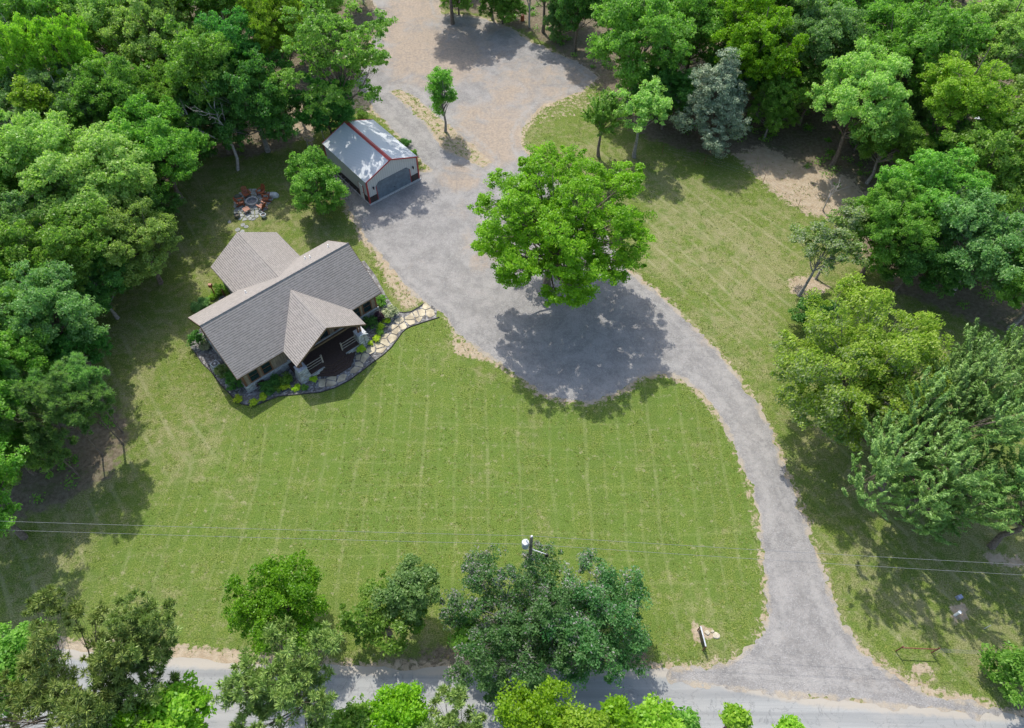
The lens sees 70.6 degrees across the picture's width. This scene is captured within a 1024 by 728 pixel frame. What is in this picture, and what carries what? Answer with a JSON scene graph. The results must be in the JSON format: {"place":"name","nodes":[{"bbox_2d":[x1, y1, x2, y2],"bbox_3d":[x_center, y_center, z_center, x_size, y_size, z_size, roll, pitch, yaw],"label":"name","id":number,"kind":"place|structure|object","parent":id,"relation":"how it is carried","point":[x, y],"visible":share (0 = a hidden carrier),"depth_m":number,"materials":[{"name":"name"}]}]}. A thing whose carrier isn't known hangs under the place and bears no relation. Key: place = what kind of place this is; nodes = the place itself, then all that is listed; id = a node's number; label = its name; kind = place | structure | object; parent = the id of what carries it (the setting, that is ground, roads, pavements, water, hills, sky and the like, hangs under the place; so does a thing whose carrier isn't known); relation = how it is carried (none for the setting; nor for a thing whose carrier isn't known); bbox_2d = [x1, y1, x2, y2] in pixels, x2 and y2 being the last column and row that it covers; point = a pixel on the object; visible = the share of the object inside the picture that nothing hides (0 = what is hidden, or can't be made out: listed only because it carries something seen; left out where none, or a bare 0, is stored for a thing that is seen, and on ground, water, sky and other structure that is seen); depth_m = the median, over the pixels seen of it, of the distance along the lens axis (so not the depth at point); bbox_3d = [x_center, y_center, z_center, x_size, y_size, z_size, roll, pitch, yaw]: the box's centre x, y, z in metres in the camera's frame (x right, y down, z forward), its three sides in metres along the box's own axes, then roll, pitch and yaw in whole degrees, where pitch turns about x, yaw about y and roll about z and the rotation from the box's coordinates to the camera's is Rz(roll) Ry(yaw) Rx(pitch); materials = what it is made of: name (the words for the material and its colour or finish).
{"place":"outdoors","nodes":[
{"label":"outdoors","id":0,"kind":"place"},
{"bbox_2d":[0,0,1023,717],"bbox_3d":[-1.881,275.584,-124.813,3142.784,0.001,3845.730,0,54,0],"label":"ground","id":1,"kind":"structure","parent":0,"point":[708,518],"depth_m":67.70,"materials":[{"name":"green plant"}]},
{"bbox_2d":[0,442,30,539],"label":"deciduous tree","id":2,"kind":"object","parent":1,"relation":"on","point":[7,471],"visible":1,"depth_m":56.54,"materials":[{"name":"green plant"}]},
{"bbox_2d":[0,380,40,458],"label":"deciduous tree","id":3,"kind":"object","parent":1,"relation":"on","point":[5,436],"visible":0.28,"depth_m":61.08,"materials":[{"name":"green plant"}]},
{"bbox_2d":[0,189,51,262],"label":"deciduous tree","id":4,"kind":"object","parent":1,"relation":"on","point":[15,213],"visible":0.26,"depth_m":71.14,"materials":[{"name":"green plant"}]},
{"bbox_2d":[0,324,54,385],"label":"deciduous tree","id":5,"kind":"object","parent":1,"relation":"on","point":[31,354],"visible":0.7,"depth_m":62.94,"materials":[{"name":"green plant"}]},
{"bbox_2d":[0,220,58,322],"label":"deciduous tree","id":6,"kind":"object","parent":1,"relation":"on","point":[5,273],"visible":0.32,"depth_m":67.32,"materials":[{"name":"green plant"}]},
{"bbox_2d":[6,74,56,122],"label":"deciduous tree","id":7,"kind":"object","parent":1,"relation":"on","point":[28,95],"visible":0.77,"depth_m":80.02,"materials":[{"name":"green plant"}]},
{"bbox_2d":[0,617,66,716],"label":"tree","id":8,"kind":"object","parent":1,"relation":"on","point":[13,641],"visible":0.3,"depth_m":46.74,"materials":[{"name":"green plant"}]},
{"bbox_2d":[0,2,70,130],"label":"deciduous tree","id":9,"kind":"object","parent":1,"relation":"on","point":[26,51],"visible":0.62,"depth_m":82.23,"materials":[{"name":"green plant"}]},
{"bbox_2d":[0,364,71,440],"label":"pine tree","id":10,"kind":"object","parent":1,"relation":"on","point":[35,375],"visible":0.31,"depth_m":61.58,"materials":[{"name":"green plant"}]},
{"bbox_2d":[0,0,78,35],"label":"deciduous tree","id":11,"kind":"object","parent":1,"relation":"on","point":[25,8],"visible":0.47,"depth_m":89.33,"materials":[{"name":"green plant"}]},
{"bbox_2d":[0,107,90,198],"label":"deciduous tree","id":12,"kind":"object","parent":1,"relation":"on","point":[32,139],"visible":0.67,"depth_m":74.74,"materials":[{"name":"green plant"}]},
{"bbox_2d":[14,410,79,476],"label":"pine tree","id":13,"kind":"object","parent":1,"relation":"on","point":[39,443],"visible":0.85,"depth_m":61.02,"materials":[{"name":"green plant"}]},
{"bbox_2d":[0,355,103,455],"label":"pine tree","id":14,"kind":"object","parent":1,"relation":"on","point":[51,397],"visible":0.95,"depth_m":59.51,"materials":[{"name":"green plant"}]},
{"bbox_2d":[0,259,109,366],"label":"deciduous tree","id":15,"kind":"object","parent":1,"relation":"on","point":[55,295],"visible":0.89,"depth_m":65.26,"materials":[{"name":"green plant"}]},
{"bbox_2d":[11,56,110,139],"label":"deciduous tree","id":16,"kind":"object","parent":1,"relation":"on","point":[54,83],"visible":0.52,"depth_m":82.47,"materials":[{"name":"green plant"}]},
{"bbox_2d":[0,199,128,291],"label":"deciduous tree","id":17,"kind":"object","parent":1,"relation":"on","point":[57,237],"visible":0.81,"depth_m":69.74,"materials":[{"name":"green plant"}]},
{"bbox_2d":[32,7,105,114],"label":"deciduous tree","id":18,"kind":"object","parent":1,"relation":"on","point":[71,50],"visible":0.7,"depth_m":82.55,"materials":[{"name":"green plant"}]},
{"bbox_2d":[0,584,150,727],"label":"deciduous tree","id":19,"kind":"object","parent":1,"relation":"on","point":[37,694],"visible":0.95,"depth_m":41.71,"materials":[{"name":"green plant"}]},
{"bbox_2d":[38,326,112,382],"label":"deciduous tree","id":20,"kind":"object","parent":1,"relation":"on","point":[60,346],"visible":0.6,"depth_m":68.10,"materials":[{"name":"green plant"}]},
{"bbox_2d":[16,120,156,235],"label":"deciduous tree","id":21,"kind":"object","parent":1,"relation":"on","point":[80,174],"visible":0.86,"depth_m":73.26,"materials":[{"name":"green plant"}]},
{"bbox_2d":[49,351,123,432],"bbox_3d":[-37.345,3.118,65.217,4.616,11.276,4.394,23,57,16],"label":"pine tree","id":22,"kind":"object","parent":1,"relation":"on","point":[83,373],"visible":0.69,"depth_m":61.65,"materials":[{"name":"green plant"}]},
{"bbox_2d":[58,382,123,444],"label":"pine tree","id":23,"kind":"object","parent":1,"relation":"on","point":[99,407],"visible":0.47,"depth_m":62.80,"materials":[{"name":"green plant"}]},
{"bbox_2d":[46,0,138,60],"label":"deciduous tree","id":24,"kind":"object","parent":1,"relation":"on","point":[92,12],"visible":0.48,"depth_m":90.03,"materials":[{"name":"green plant"}]},
{"bbox_2d":[62,252,133,319],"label":"deciduous tree","id":25,"kind":"object","parent":1,"relation":"on","point":[114,281],"visible":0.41,"depth_m":72.23,"materials":[{"name":"green plant"}]},
{"bbox_2d":[52,52,161,142],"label":"deciduous tree","id":26,"kind":"object","parent":1,"relation":"on","point":[116,86],"visible":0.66,"depth_m":81.84,"materials":[{"name":"green plant"}]},
{"bbox_2d":[74,651,183,727],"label":"deciduous tree","id":27,"kind":"object","parent":1,"relation":"on","point":[130,687],"visible":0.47,"depth_m":43.09,"materials":[{"name":"green plant"}]},
{"bbox_2d":[84,193,182,289],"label":"deciduous tree","id":28,"kind":"object","parent":1,"relation":"on","point":[145,225],"visible":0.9,"depth_m":73.55,"materials":[{"name":"green plant"}]},
{"bbox_2d":[94,588,182,690],"bbox_3d":[-23.887,20.022,49.216,8.081,17.891,4.313,0,54,0],"label":"deciduous tree","id":29,"kind":"object","parent":1,"relation":"on","point":[143,619],"visible":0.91,"depth_m":43.38,"materials":[{"name":"green plant"}]},
{"bbox_2d":[108,693,169,727],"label":"tree","id":30,"kind":"object","parent":1,"relation":"on","point":[122,720],"visible":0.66,"depth_m":42.63,"materials":[{"name":"green plant"}]},
{"bbox_2d":[97,148,186,217],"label":"deciduous tree","id":31,"kind":"object","parent":1,"relation":"on","point":[157,205],"visible":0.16,"depth_m":81.51,"materials":[{"name":"green plant"}]},
{"bbox_2d":[97,0,195,69],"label":"deciduous tree","id":32,"kind":"object","parent":1,"relation":"on","point":[150,18],"visible":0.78,"depth_m":88.27,"materials":[{"name":"green plant"}]},
{"bbox_2d":[104,92,215,199],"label":"deciduous tree","id":33,"kind":"object","parent":1,"relation":"on","point":[163,138],"visible":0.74,"depth_m":80.28,"materials":[{"name":"green plant"}]},
{"bbox_2d":[136,58,207,129],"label":"deciduous tree","id":34,"kind":"object","parent":1,"relation":"on","point":[158,87],"visible":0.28,"depth_m":85.11,"materials":[{"name":"green plant"}]},
{"bbox_2d":[146,670,216,727],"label":"tree","id":35,"kind":"object","parent":1,"relation":"on","point":[186,701],"visible":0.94,"depth_m":43.62,"materials":[{"name":"green plant"}]},
{"bbox_2d":[139,13,248,117],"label":"deciduous tree","id":36,"kind":"object","parent":1,"relation":"on","point":[190,52],"visible":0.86,"depth_m":83.53,"materials":[{"name":"green plant"}]},
{"bbox_2d":[173,78,246,160],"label":"deciduous tree","id":37,"kind":"object","parent":1,"relation":"on","point":[195,119],"visible":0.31,"depth_m":86.81,"materials":[{"name":"green plant"}]},
{"bbox_2d":[166,0,253,28],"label":"deciduous tree","id":38,"kind":"object","parent":1,"relation":"on","point":[217,6],"visible":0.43,"depth_m":93.29,"materials":[{"name":"green plant"}]},
{"bbox_2d":[193,4,270,75],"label":"deciduous tree","id":39,"kind":"object","parent":1,"relation":"on","point":[232,31],"visible":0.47,"depth_m":85.66,"materials":[{"name":"green plant"}]},
{"bbox_2d":[205,46,303,152],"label":"deciduous tree","id":40,"kind":"object","parent":1,"relation":"on","point":[262,107],"visible":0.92,"depth_m":85.78,"materials":[{"name":"green plant"}]},
{"bbox_2d":[235,0,305,111],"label":"deciduous tree","id":41,"kind":"object","parent":1,"relation":"on","point":[268,13],"visible":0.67,"depth_m":86.39,"materials":[{"name":"green plant"}]},
{"bbox_2d":[220,549,330,655],"bbox_3d":[-17.553,18.463,55.602,8.065,8.953,8.630,0,54,0],"label":"round tree","id":42,"kind":"object","parent":1,"relation":"on","point":[288,594],"visible":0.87,"depth_m":53.39,"materials":[{"name":"green plant"}]},
{"bbox_2d":[209,615,343,727],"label":"deciduous tree","id":43,"kind":"object","parent":1,"relation":"on","point":[275,696],"visible":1,"depth_m":41.98,"materials":[{"name":"green plant"}]},
{"bbox_2d":[188,232,381,392],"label":"house","id":44,"kind":"structure","parent":1,"relation":"on","point":[283,306],"depth_m":72.83,"materials":[{"name":"grey"}]},
{"bbox_2d":[191,261,436,404],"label":"gravel bed","id":45,"kind":"object","parent":1,"relation":"on","point":[208,356],"visible":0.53,"depth_m":74.60,"materials":[{"name":"grey gravel"}]},
{"bbox_2d":[318,303,434,386],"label":"flagstone path","id":46,"kind":"structure","parent":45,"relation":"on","point":[391,338],"depth_m":75.92,"materials":[{"name":"beige stone"}]},
{"bbox_2d":[283,144,350,214],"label":"garden tree","id":47,"kind":"object","parent":1,"relation":"on","point":[308,179],"visible":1,"depth_m":82.92,"materials":[{"name":"green plant"}]},
{"bbox_2d":[291,71,355,133],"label":"deciduous tree","id":48,"kind":"object","parent":1,"relation":"on","point":[317,121],"visible":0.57,"depth_m":89.31,"materials":[{"name":"green plant"}]},
{"bbox_2d":[268,0,398,115],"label":"deciduous tree","id":49,"kind":"object","parent":1,"relation":"on","point":[363,56],"visible":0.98,"depth_m":83.04,"materials":[{"name":"green plant"}]},
{"bbox_2d":[328,693,378,727],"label":"tree","id":50,"kind":"object","parent":1,"relation":"on","point":[355,715],"visible":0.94,"depth_m":45.03,"materials":[{"name":"green plant"}]},
{"bbox_2d":[322,119,420,205],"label":"garage","id":51,"kind":"structure","parent":1,"relation":"on","point":[375,161],"depth_m":88.31,"materials":[{"name":"metal"}]},
{"bbox_2d":[335,569,427,656],"bbox_3d":[-10.053,20.072,56.448,6.378,5.665,5.538,30,59,20],"label":"olive tree","id":52,"kind":"object","parent":1,"relation":"on","point":[372,623],"visible":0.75,"depth_m":55.25,"materials":[{"name":"green plant"}]},
{"bbox_2d":[363,680,430,727],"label":"tree","id":53,"kind":"object","parent":1,"relation":"on","point":[403,705],"visible":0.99,"depth_m":44.22,"materials":[{"name":"green plant"}]},
{"bbox_2d":[369,553,442,631],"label":"tree","id":54,"kind":"object","parent":1,"relation":"on","point":[409,594],"visible":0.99,"depth_m":54.74,"materials":[{"name":"green plant"}]},
{"bbox_2d":[425,66,457,131],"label":"slim tree","id":55,"kind":"object","parent":1,"relation":"on","point":[441,81],"visible":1,"depth_m":91.12,"materials":[{"name":"green plant"}]},
{"bbox_2d":[416,683,489,727],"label":"tree","id":56,"kind":"object","parent":1,"relation":"on","point":[456,696],"visible":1,"depth_m":43.51,"materials":[{"name":"green plant"}]},
{"bbox_2d":[477,0,530,23],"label":"deciduous tree","id":57,"kind":"object","parent":1,"relation":"on","point":[501,8],"visible":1,"depth_m":109.33,"materials":[{"name":"green plant"}]},
{"bbox_2d":[1,0,1021,503],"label":"undergrowth","id":58,"kind":"object","parent":1,"relation":"on","point":[105,418],"visible":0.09,"depth_m":93.33,"materials":[{"name":"green plant"}]},
{"bbox_2d":[436,540,601,708],"bbox_3d":[0.396,19.482,54.876,12.292,9.298,12.605,0,54,0],"label":"silver tree","id":59,"kind":"object","parent":1,"relation":"on","point":[513,626],"visible":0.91,"depth_m":52.42,"materials":[{"name":"green plant"}]},
{"bbox_2d":[491,675,576,727],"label":"tree","id":60,"kind":"object","parent":1,"relation":"on","point":[547,712],"visible":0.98,"depth_m":43.73,"materials":[{"name":"green plant"}]},
{"bbox_2d":[467,140,657,308],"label":"oak tree","id":61,"kind":"object","parent":1,"relation":"on","point":[556,228],"visible":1,"depth_m":69.00,"materials":[{"name":"green plant"}]},
{"bbox_2d":[553,0,604,51],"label":"deciduous tree","id":62,"kind":"object","parent":1,"relation":"on","point":[582,11],"visible":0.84,"depth_m":101.28,"materials":[{"name":"green plant"}]},
{"bbox_2d":[557,700,614,727],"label":"tree","id":63,"kind":"object","parent":1,"relation":"on","point":[593,718],"visible":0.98,"depth_m":42.99,"materials":[{"name":"green plant"}]},
{"bbox_2d":[533,547,652,690],"bbox_3d":[5.983,19.494,55.115,9.431,8.765,10.357,0,54,0],"label":"silver tree","id":64,"kind":"object","parent":1,"relation":"on","point":[590,615],"visible":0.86,"depth_m":52.83,"materials":[{"name":"green plant"}]},
{"bbox_2d":[580,84,627,156],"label":"ivy tree","id":65,"kind":"object","parent":1,"relation":"on","point":[598,115],"visible":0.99,"depth_m":87.73,"materials":[{"name":"green plant"}]},
{"bbox_2d":[598,693,634,727],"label":"tree","id":66,"kind":"object","parent":1,"relation":"on","point":[617,710],"visible":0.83,"depth_m":44.20,"materials":[{"name":"green plant"}]},
{"bbox_2d":[608,75,672,157],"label":"leafy tree","id":67,"kind":"object","parent":1,"relation":"on","point":[642,100],"visible":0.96,"depth_m":86.34,"materials":[{"name":"green plant"}]},
{"bbox_2d":[585,0,700,102],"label":"deciduous tree","id":68,"kind":"object","parent":1,"relation":"on","point":[633,23],"visible":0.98,"depth_m":88.87,"materials":[{"name":"green plant"}]},
{"bbox_2d":[624,691,685,727],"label":"tree","id":69,"kind":"object","parent":1,"relation":"on","point":[651,712],"visible":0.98,"depth_m":44.20,"materials":[{"name":"green plant"}]},
{"bbox_2d":[632,59,701,129],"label":"deciduous tree","id":70,"kind":"object","parent":1,"relation":"on","point":[671,79],"visible":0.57,"depth_m":91.44,"materials":[{"name":"green plant"}]},
{"bbox_2d":[656,0,745,73],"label":"deciduous tree","id":71,"kind":"object","parent":1,"relation":"on","point":[707,16],"visible":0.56,"depth_m":92.02,"materials":[{"name":"green plant"}]},
{"bbox_2d":[669,46,752,158],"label":"cedar tree","id":72,"kind":"object","parent":1,"relation":"on","point":[706,101],"visible":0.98,"depth_m":88.69,"materials":[{"name":"green plant"}]},
{"bbox_2d":[718,701,752,727],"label":"tree","id":73,"kind":"object","parent":1,"relation":"on","point":[734,715],"visible":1,"depth_m":44.80,"materials":[{"name":"green plant"}]},
{"bbox_2d":[709,0,813,111],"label":"deciduous tree","id":74,"kind":"object","parent":1,"relation":"on","point":[750,25],"visible":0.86,"depth_m":88.32,"materials":[{"name":"green plant"}]},
{"bbox_2d":[746,72,806,139],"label":"deciduous tree","id":75,"kind":"object","parent":1,"relation":"on","point":[777,95],"visible":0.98,"depth_m":90.41,"materials":[{"name":"green plant"}]},
{"bbox_2d":[789,56,839,125],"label":"deciduous tree","id":76,"kind":"object","parent":1,"relation":"on","point":[812,72],"visible":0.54,"depth_m":91.60,"materials":[{"name":"green plant"}]},
{"bbox_2d":[773,0,879,74],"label":"deciduous tree","id":77,"kind":"object","parent":1,"relation":"on","point":[816,19],"visible":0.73,"depth_m":89.67,"materials":[{"name":"green plant"}]},
{"bbox_2d":[787,208,869,296],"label":"leaning tree","id":78,"kind":"object","parent":1,"relation":"on","point":[841,244],"visible":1,"depth_m":74.63,"materials":[{"name":"green plant"}]},
{"bbox_2d":[814,197,871,279],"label":"leaning tree","id":79,"kind":"object","parent":1,"relation":"on","point":[859,218],"visible":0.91,"depth_m":75.43,"materials":[{"name":"green plant"}]},
{"bbox_2d":[804,35,915,166],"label":"deciduous tree","id":80,"kind":"object","parent":1,"relation":"on","point":[882,86],"visible":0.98,"depth_m":83.10,"materials":[{"name":"green plant"}]},
{"bbox_2d":[768,271,958,451],"bbox_3d":[30.696,0.532,65.264,16.429,15.008,17.255,0,54,0],"label":"maple tree","id":81,"kind":"object","parent":1,"relation":"on","point":[867,342],"visible":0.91,"depth_m":61.23,"materials":[{"name":"green plant"}]},
{"bbox_2d":[828,0,917,83],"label":"deciduous tree","id":82,"kind":"object","parent":1,"relation":"on","point":[874,9],"visible":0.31,"depth_m":91.45,"materials":[{"name":"green plant"}]},
{"bbox_2d":[846,178,941,274],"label":"deciduous tree","id":83,"kind":"object","parent":1,"relation":"on","point":[885,210],"visible":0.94,"depth_m":73.79,"materials":[{"name":"green plant"}]},
{"bbox_2d":[854,100,937,183],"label":"deciduous tree","id":84,"kind":"object","parent":1,"relation":"on","point":[910,139],"visible":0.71,"depth_m":83.27,"materials":[{"name":"green plant"}]},
{"bbox_2d":[899,76,934,137],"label":"understorey tree","id":85,"kind":"object","parent":1,"relation":"on","point":[921,111],"visible":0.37,"depth_m":89.92,"materials":[{"name":"green plant"}]},
{"bbox_2d":[819,343,1023,532],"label":"cypress tree","id":86,"kind":"object","parent":1,"relation":"on","point":[953,435],"visible":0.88,"depth_m":56.21,"materials":[{"name":"green plant"}]},
{"bbox_2d":[875,216,972,298],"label":"deciduous tree","id":87,"kind":"object","parent":1,"relation":"on","point":[930,266],"visible":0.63,"depth_m":74.26,"materials":[{"name":"green plant"}]},
{"bbox_2d":[856,0,997,96],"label":"deciduous tree","id":88,"kind":"object","parent":1,"relation":"on","point":[926,38],"visible":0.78,"depth_m":85.33,"materials":[{"name":"green plant"}]},
{"bbox_2d":[865,142,995,241],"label":"deciduous tree","id":89,"kind":"object","parent":1,"relation":"on","point":[939,181],"visible":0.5,"depth_m":74.66,"materials":[{"name":"green plant"}]},
{"bbox_2d":[869,430,1002,545],"bbox_3d":[35.397,9.534,61.229,10.722,10.731,10.907,-24,58,-17],"label":"cypress tree","id":90,"kind":"object","parent":1,"relation":"on","point":[937,526],"visible":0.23,"depth_m":59.27,"materials":[{"name":"green plant"}]},
{"bbox_2d":[910,317,1023,464],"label":"cypress tree","id":91,"kind":"object","parent":1,"relation":"on","point":[991,368],"visible":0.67,"depth_m":58.71,"materials":[{"name":"green plant"}]},
{"bbox_2d":[917,38,1019,176],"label":"deciduous tree","id":92,"kind":"object","parent":1,"relation":"on","point":[976,85],"visible":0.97,"depth_m":79.57,"materials":[{"name":"green plant"}]},
{"bbox_2d":[927,176,1023,293],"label":"deciduous tree","id":93,"kind":"object","parent":1,"relation":"on","point":[994,243],"visible":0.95,"depth_m":71.54,"materials":[{"name":"green plant"}]},
{"bbox_2d":[934,105,1023,215],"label":"deciduous tree","id":94,"kind":"object","parent":1,"relation":"on","point":[1007,147],"visible":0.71,"depth_m":76.50,"materials":[{"name":"green plant"}]},
{"bbox_2d":[937,0,1023,107],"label":"deciduous tree","id":95,"kind":"object","parent":1,"relation":"on","point":[1009,28],"visible":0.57,"depth_m":86.22,"materials":[{"name":"green plant"}]},
{"bbox_2d":[975,442,1023,549],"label":"deciduous tree","id":96,"kind":"object","parent":1,"relation":"on","point":[994,542],"visible":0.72,"depth_m":57.17,"materials":[{"name":"green plant"}]},
{"bbox_2d":[977,640,1023,708],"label":"roadside bush","id":97,"kind":"object","parent":1,"relation":"on","point":[1008,660],"visible":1,"depth_m":54.54,"materials":[{"name":"green plant"}]},
{"bbox_2d":[990,244,1023,330],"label":"deciduous tree","id":98,"kind":"object","parent":1,"relation":"on","point":[1014,292],"visible":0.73,"depth_m":71.32,"materials":[{"name":"green plant"}]},
{"bbox_2d":[0,648,1023,727],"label":"road","id":99,"kind":"structure","parent":0,"point":[347,683],"depth_m":55.70,"materials":[{"name":"grey asphalt"}]},
{"bbox_2d":[342,0,1002,720],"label":"driveway","id":100,"kind":"structure","parent":0,"point":[420,236],"depth_m":78.04,"materials":[{"name":"grey gravel"}]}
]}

